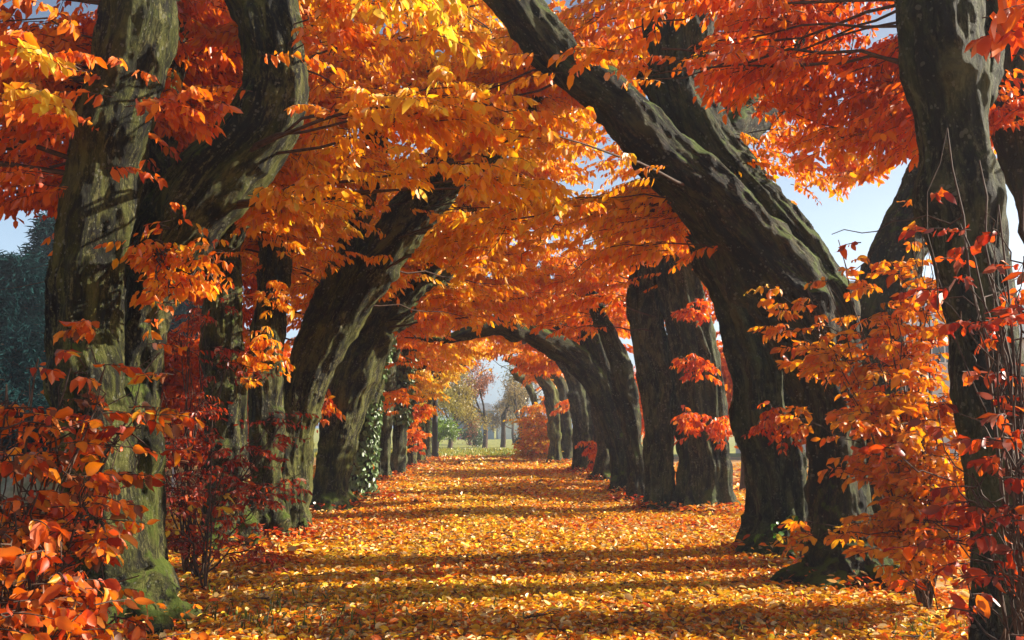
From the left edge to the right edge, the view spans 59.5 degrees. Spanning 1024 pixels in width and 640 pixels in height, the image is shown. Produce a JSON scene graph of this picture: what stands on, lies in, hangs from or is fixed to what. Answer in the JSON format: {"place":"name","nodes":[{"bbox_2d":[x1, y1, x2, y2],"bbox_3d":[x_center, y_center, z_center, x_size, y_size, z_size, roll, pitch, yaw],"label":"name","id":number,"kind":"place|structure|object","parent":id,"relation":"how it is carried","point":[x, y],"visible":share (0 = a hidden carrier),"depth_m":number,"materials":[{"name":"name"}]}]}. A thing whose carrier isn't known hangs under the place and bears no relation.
{"place":"outdoors","nodes":[
{"label":"outdoors","id":0,"kind":"place"},
{"bbox_2d":[314,447,529,456],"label":"lawn grass","id":1,"kind":"structure","parent":0,"point":[444,451],"depth_m":40.59,"materials":[{"name":"plant"}]},
{"bbox_2d":[1,428,969,639],"bbox_3d":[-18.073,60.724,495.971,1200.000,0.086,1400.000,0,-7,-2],"label":"ground","id":2,"kind":"structure","parent":0,"point":[735,457],"depth_m":9.34,"materials":[{"name":"green plant"}]},
{"bbox_2d":[0,243,55,461],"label":"conifer","id":3,"kind":"object","parent":2,"relation":"on","point":[22,322],"visible":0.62,"depth_m":21.26,"materials":[{"name":"green plant"}]},
{"bbox_2d":[0,210,55,462],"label":"conifer","id":4,"kind":"object","parent":2,"relation":"on","point":[42,230],"visible":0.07,"depth_m":23.53,"materials":[{"name":"green plant"}]},
{"bbox_2d":[0,454,58,524],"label":"boulder","id":5,"kind":"object","parent":2,"relation":"on","point":[9,490],"visible":0.11,"depth_m":11.31,"materials":[{"name":"stone"}]},
{"bbox_2d":[0,319,209,639],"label":"beech shrub","id":6,"kind":"object","parent":2,"relation":"on","point":[43,611],"visible":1,"depth_m":3.44,"materials":[{"name":"orange plant"}]},
{"bbox_2d":[41,336,198,451],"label":"tree","id":7,"kind":"object","parent":2,"relation":"on","point":[42,392],"depth_m":15.53,"materials":[{"name":"red plant"}]},
{"bbox_2d":[40,323,248,468],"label":"tree","id":8,"kind":"object","parent":2,"relation":"on","point":[171,384],"visible":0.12,"depth_m":13.62,"materials":[{"name":"red plant"}]},
{"bbox_2d":[171,444,176,491],"bbox_3d":[-6.245,2.046,16.648,0.180,2.304,0.095,0,-7,-2],"label":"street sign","id":9,"kind":"object","parent":2,"relation":"on","point":[173,481],"visible":0.06,"depth_m":16.53,"materials":[{"name":"blue metal"}]},
{"bbox_2d":[165,295,201,464],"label":"conifer","id":10,"kind":"object","parent":2,"relation":"on","point":[182,308],"visible":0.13,"depth_m":29.41,"materials":[{"name":"green plant"}]},
{"bbox_2d":[165,454,236,592],"bbox_3d":[-2.387,1.521,6.675,0.612,1.034,0.340,4,-8,-28],"label":"beech shoot","id":11,"kind":"object","parent":2,"relation":"on","point":[228,510],"visible":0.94,"depth_m":6.63,"materials":[{"name":"red plant"}]},
{"bbox_2d":[0,0,429,554],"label":"tree","id":12,"kind":"object","parent":2,"relation":"on","point":[361,71],"visible":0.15,"depth_m":8.99,"materials":[{"name":"orange plant"}]},
{"bbox_2d":[183,333,248,445],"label":"tree","id":13,"kind":"object","parent":2,"relation":"on","point":[247,420],"visible":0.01,"depth_m":15.92,"materials":[{"name":"red plant"}]},
{"bbox_2d":[161,293,319,580],"bbox_3d":[-2.404,0.906,7.398,1.503,2.434,1.465,0,-7,-2],"label":"beech shrub","id":14,"kind":"object","parent":2,"relation":"on","point":[185,502],"visible":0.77,"depth_m":7.27,"materials":[{"name":"red plant"}]},
{"bbox_2d":[243,338,250,432],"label":"tree","id":15,"kind":"object","parent":2,"relation":"on","point":[247,347],"depth_m":20.12,"materials":[{"name":"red plant"}]},
{"bbox_2d":[198,129,339,541],"bbox_3d":[-3.240,-0.087,11.056,2.423,5.540,4.508,7,-10,-45],"label":"tree","id":16,"kind":"object","parent":2,"relation":"on","point":[272,273],"visible":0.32,"depth_m":9.67,"materials":[{"name":"brown plant"}]},
{"bbox_2d":[283,341,291,371],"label":"tree","id":17,"kind":"object","parent":2,"relation":"on","point":[286,354],"visible":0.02,"depth_m":25.47,"materials":[{"name":"orange plant"}]},
{"bbox_2d":[0,0,579,639],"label":"tree","id":18,"kind":"object","parent":2,"relation":"on","point":[176,164],"visible":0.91,"depth_m":5.50,"materials":[{"name":"orange plant"}]},
{"bbox_2d":[284,264,482,480],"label":"tree","id":19,"kind":"object","parent":2,"relation":"on","point":[385,447],"visible":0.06,"depth_m":19.59,"materials":[{"name":"brown plant"}]},
{"bbox_2d":[287,236,488,476],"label":"tree","id":20,"kind":"object","parent":2,"relation":"on","point":[398,459],"visible":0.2,"depth_m":21.73,"materials":[{"name":"orange plant"}]},
{"bbox_2d":[393,352,419,426],"bbox_3d":[-2.633,1.703,21.908,0.624,1.824,0.806,6,-9,-41],"label":"ivy","id":21,"kind":"object","parent":20,"relation":"attached to","point":[408,419],"visible":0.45,"depth_m":21.74,"materials":[{"name":"green plant"}]},
{"bbox_2d":[172,56,615,512],"bbox_3d":[-1.640,-0.372,12.861,7.350,6.544,6.676,-6,-9,41],"label":"tree","id":22,"kind":"object","parent":2,"relation":"on","point":[354,384],"visible":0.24,"depth_m":13.13,"materials":[{"name":"orange plant"}]},
{"bbox_2d":[294,318,507,467],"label":"tree","id":23,"kind":"object","parent":2,"relation":"on","point":[419,414],"visible":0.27,"depth_m":25.19,"materials":[{"name":"orange plant"}]},
{"bbox_2d":[286,139,516,498],"bbox_3d":[-2.558,0.236,15.437,5.400,5.948,3.694,0,-7,-2],"label":"tree","id":24,"kind":"object","parent":2,"relation":"on","point":[381,387],"visible":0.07,"depth_m":15.10,"materials":[{"name":"brown plant"}]},
{"bbox_2d":[349,339,396,494],"bbox_3d":[-2.392,1.440,15.331,0.979,3.280,0.713,0,-7,-2],"label":"ivy","id":25,"kind":"object","parent":24,"relation":"attached to","point":[373,448],"visible":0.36,"depth_m":15.09,"materials":[{"name":"green plant"}]},
{"bbox_2d":[431,375,438,457],"bbox_3d":[-2.941,3.177,34.282,0.332,4.260,0.340,0,-7,-2],"label":"pole","id":26,"kind":"object","parent":2,"relation":"on","point":[434,453],"visible":0.38,"depth_m":34.07,"materials":[{"name":"paint"}]},
{"bbox_2d":[424,373,465,425],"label":"tree","id":27,"kind":"object","parent":2,"relation":"on","point":[447,403],"visible":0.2,"depth_m":45.21,"materials":[{"name":"plant"}]},
{"bbox_2d":[430,413,466,450],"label":"tree","id":28,"kind":"object","parent":2,"relation":"on","point":[446,429],"visible":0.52,"depth_m":41.41,"materials":[{"name":"green plant"}]},
{"bbox_2d":[417,351,499,461],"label":"tree","id":29,"kind":"object","parent":2,"relation":"on","point":[421,457],"visible":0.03,"depth_m":29.55,"materials":[{"name":"orange plant"}]},
{"bbox_2d":[282,0,645,536],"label":"tree","id":30,"kind":"object","parent":2,"relation":"on","point":[344,300],"visible":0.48,"depth_m":9.99,"materials":[{"name":"orange plant"}]},
{"bbox_2d":[447,397,482,444],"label":"tree","id":31,"kind":"object","parent":2,"relation":"on","point":[478,428],"visible":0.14,"depth_m":62.03,"materials":[{"name":"brown plant"}]},
{"bbox_2d":[440,366,494,448],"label":"tree","id":32,"kind":"object","parent":2,"relation":"on","point":[465,393],"visible":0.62,"depth_m":47.32,"materials":[{"name":"yellow plant"}]},
{"bbox_2d":[443,359,498,447],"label":"tree","id":33,"kind":"object","parent":2,"relation":"on","point":[482,382],"visible":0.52,"depth_m":51.38,"materials":[{"name":"orange plant"}]},
{"bbox_2d":[459,428,482,446],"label":"bush","id":34,"kind":"object","parent":2,"relation":"on","point":[478,440],"visible":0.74,"depth_m":55.27,"materials":[{"name":"green plant"}]},
{"bbox_2d":[424,341,518,458],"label":"tree","id":35,"kind":"object","parent":2,"relation":"on","point":[427,441],"visible":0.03,"depth_m":33.10,"materials":[{"name":"orange plant"}]},
{"bbox_2d":[457,396,496,438],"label":"house","id":36,"kind":"structure","parent":2,"relation":"on","point":[491,434],"depth_m":91.32,"materials":[{"name":"white stone"}]},
{"bbox_2d":[1,454,970,639],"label":"fallen leaves","id":37,"kind":"object","parent":2,"relation":"on","point":[576,590],"depth_m":7.15,"materials":[{"name":"orange plant"}]},
{"bbox_2d":[480,395,529,443],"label":"tree","id":38,"kind":"object","parent":2,"relation":"on","point":[502,408],"visible":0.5,"depth_m":64.43,"materials":[{"name":"brown plant"}]},
{"bbox_2d":[495,393,521,438],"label":"house","id":39,"kind":"structure","parent":2,"relation":"on","point":[508,434],"depth_m":93.36,"materials":[{"name":"grey stone"}]},
{"bbox_2d":[479,350,556,453],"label":"tree","id":40,"kind":"object","parent":2,"relation":"on","point":[530,390],"visible":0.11,"depth_m":34.91,"materials":[{"name":"orange plant"}]},
{"bbox_2d":[512,427,526,445],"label":"bush","id":41,"kind":"object","parent":2,"relation":"on","point":[517,438],"visible":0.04,"depth_m":43.83,"materials":[{"name":"plant"}]},
{"bbox_2d":[497,373,542,438],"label":"tree","id":42,"kind":"object","parent":2,"relation":"on","point":[514,395],"visible":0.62,"depth_m":49.55,"materials":[{"name":"orange plant"}]},
{"bbox_2d":[498,363,541,446],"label":"tree","id":43,"kind":"object","parent":2,"relation":"on","point":[503,433],"visible":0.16,"depth_m":53.37,"materials":[{"name":"orange plant"}]},
{"bbox_2d":[475,348,569,464],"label":"tree","id":44,"kind":"object","parent":2,"relation":"on","point":[551,401],"visible":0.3,"depth_m":29.25,"materials":[{"name":"brown plant"}]},
{"bbox_2d":[503,402,563,460],"bbox_3d":[0.933,3.973,31.773,2.538,2.153,3.591,0,-7,-2],"label":"beech shrub","id":45,"kind":"object","parent":2,"relation":"on","point":[535,440],"visible":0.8,"depth_m":31.34,"materials":[{"name":"orange plant"}]},
{"bbox_2d":[518,374,572,460],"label":"tree","id":46,"kind":"object","parent":2,"relation":"on","point":[560,383],"visible":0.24,"depth_m":30.21,"materials":[{"name":"brown plant"}]},
{"bbox_2d":[394,188,706,492],"bbox_3d":[0.690,0.111,16.419,7.664,6.530,4.611,2,-7,-17],"label":"tree","id":47,"kind":"object","parent":2,"relation":"on","point":[585,363],"visible":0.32,"depth_m":16.55,"materials":[{"name":"brown plant"}]},
{"bbox_2d":[475,266,628,472],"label":"tree","id":48,"kind":"object","parent":2,"relation":"on","point":[583,440],"visible":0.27,"depth_m":23.38,"materials":[{"name":"brown plant"}]},
{"bbox_2d":[477,218,632,480],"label":"tree","id":49,"kind":"object","parent":2,"relation":"on","point":[601,467],"visible":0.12,"depth_m":20.05,"materials":[{"name":"brown plant"}]},
{"bbox_2d":[156,517,967,639],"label":"grass tufts","id":50,"kind":"object","parent":2,"relation":"on","point":[352,616],"visible":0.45,"depth_m":5.45,"materials":[{"name":"plant"}]},
{"bbox_2d":[499,236,644,501],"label":"tree","id":51,"kind":"object","parent":2,"relation":"on","point":[625,395],"visible":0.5,"depth_m":14.65,"materials":[{"name":"brown plant"}]},
{"bbox_2d":[527,199,675,510],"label":"tree","id":52,"kind":"object","parent":2,"relation":"on","point":[649,335],"visible":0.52,"depth_m":13.15,"materials":[{"name":"brown plant"}]},
{"bbox_2d":[351,0,914,594],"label":"tree","id":53,"kind":"object","parent":2,"relation":"on","point":[721,198],"visible":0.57,"depth_m":6.99,"materials":[{"name":"brown plant"}]},
{"bbox_2d":[633,366,641,413],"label":"tree","id":54,"kind":"object","parent":2,"relation":"on","point":[636,380],"visible":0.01,"depth_m":32.05,"materials":[{"name":"orange plant"}]},
{"bbox_2d":[636,382,642,414],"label":"tree","id":55,"kind":"object","parent":2,"relation":"on","point":[639,400],"visible":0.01,"depth_m":24.50,"materials":[{"name":"plant"}]},
{"bbox_2d":[640,407,675,443],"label":"tree","id":56,"kind":"object","parent":2,"relation":"on","point":[642,429],"visible":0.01,"depth_m":23.11,"materials":[{"name":"orange plant"}]},
{"bbox_2d":[580,121,744,512],"bbox_3d":[2.782,0.015,13.320,4.394,5.898,3.685,4,-8,-27],"label":"tree","id":57,"kind":"object","parent":2,"relation":"on","point":[699,422],"visible":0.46,"depth_m":12.86,"materials":[{"name":"brown plant"}]},
{"bbox_2d":[567,106,808,559],"bbox_3d":[1.874,-0.060,9.160,2.510,5.056,2.269,0,-7,-2],"label":"tree","id":58,"kind":"object","parent":2,"relation":"on","point":[774,458],"visible":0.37,"depth_m":8.70,"materials":[{"name":"brown plant"}]},
{"bbox_2d":[717,340,745,489],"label":"tree","id":59,"kind":"object","parent":2,"relation":"on","point":[727,380],"visible":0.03,"depth_m":16.62,"materials":[{"name":"brown plant"}]},
{"bbox_2d":[753,515,805,558],"bbox_3d":[2.622,2.047,8.148,0.456,0.552,0.810,3,-8,-26],"label":"shrub","id":60,"kind":"object","parent":2,"relation":"on","point":[779,535],"visible":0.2,"depth_m":8.24,"materials":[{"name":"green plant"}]},
{"bbox_2d":[547,0,1023,639],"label":"tree","id":61,"kind":"object","parent":2,"relation":"on","point":[947,56],"visible":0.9,"depth_m":4.35,"materials":[{"name":"orange plant"}]},
{"bbox_2d":[756,107,929,565],"bbox_3d":[3.518,-0.047,9.205,3.104,5.107,2.551,0,-7,-2],"label":"tree","id":62,"kind":"object","parent":2,"relation":"on","point":[886,245],"visible":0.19,"depth_m":8.36,"materials":[{"name":"brown plant"}]},
{"bbox_2d":[744,199,970,608],"bbox_3d":[2.484,0.492,6.049,1.802,2.936,1.504,0,-7,-2],"label":"beech sapling","id":63,"kind":"object","parent":2,"relation":"on","point":[888,414],"visible":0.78,"depth_m":5.91,"materials":[{"name":"orange plant"}]},
{"bbox_2d":[735,281,1023,458],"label":"house","id":64,"kind":"structure","parent":2,"relation":"on","point":[942,360],"depth_m":34.67,"materials":[{"name":"grey stone"}]},
{"bbox_2d":[929,340,948,364],"bbox_3d":[16.760,0.997,34.747,1.160,1.460,0.080,0,-7,-2],"label":"window","id":65,"kind":"structure","parent":64,"relation":"in","point":[944,349],"depth_m":34.69,"materials":[{"name":"grey glass"}]},
{"bbox_2d":[788,0,1023,243],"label":"tree","id":66,"kind":"object","parent":2,"relation":"on","point":[1007,143],"visible":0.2,"depth_m":5.44,"materials":[{"name":"brown plant"}]},
{"bbox_2d":[833,128,1023,639],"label":"beech shrub","id":67,"kind":"object","parent":2,"relation":"on","point":[1007,517],"visible":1,"depth_m":3.36,"materials":[{"name":"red plant"}]},
{"bbox_2d":[0,0,1023,427],"label":"sky","id":68,"kind":"structure","parent":0,"point":[865,208],"materials":[{"name":"white"}]}
]}

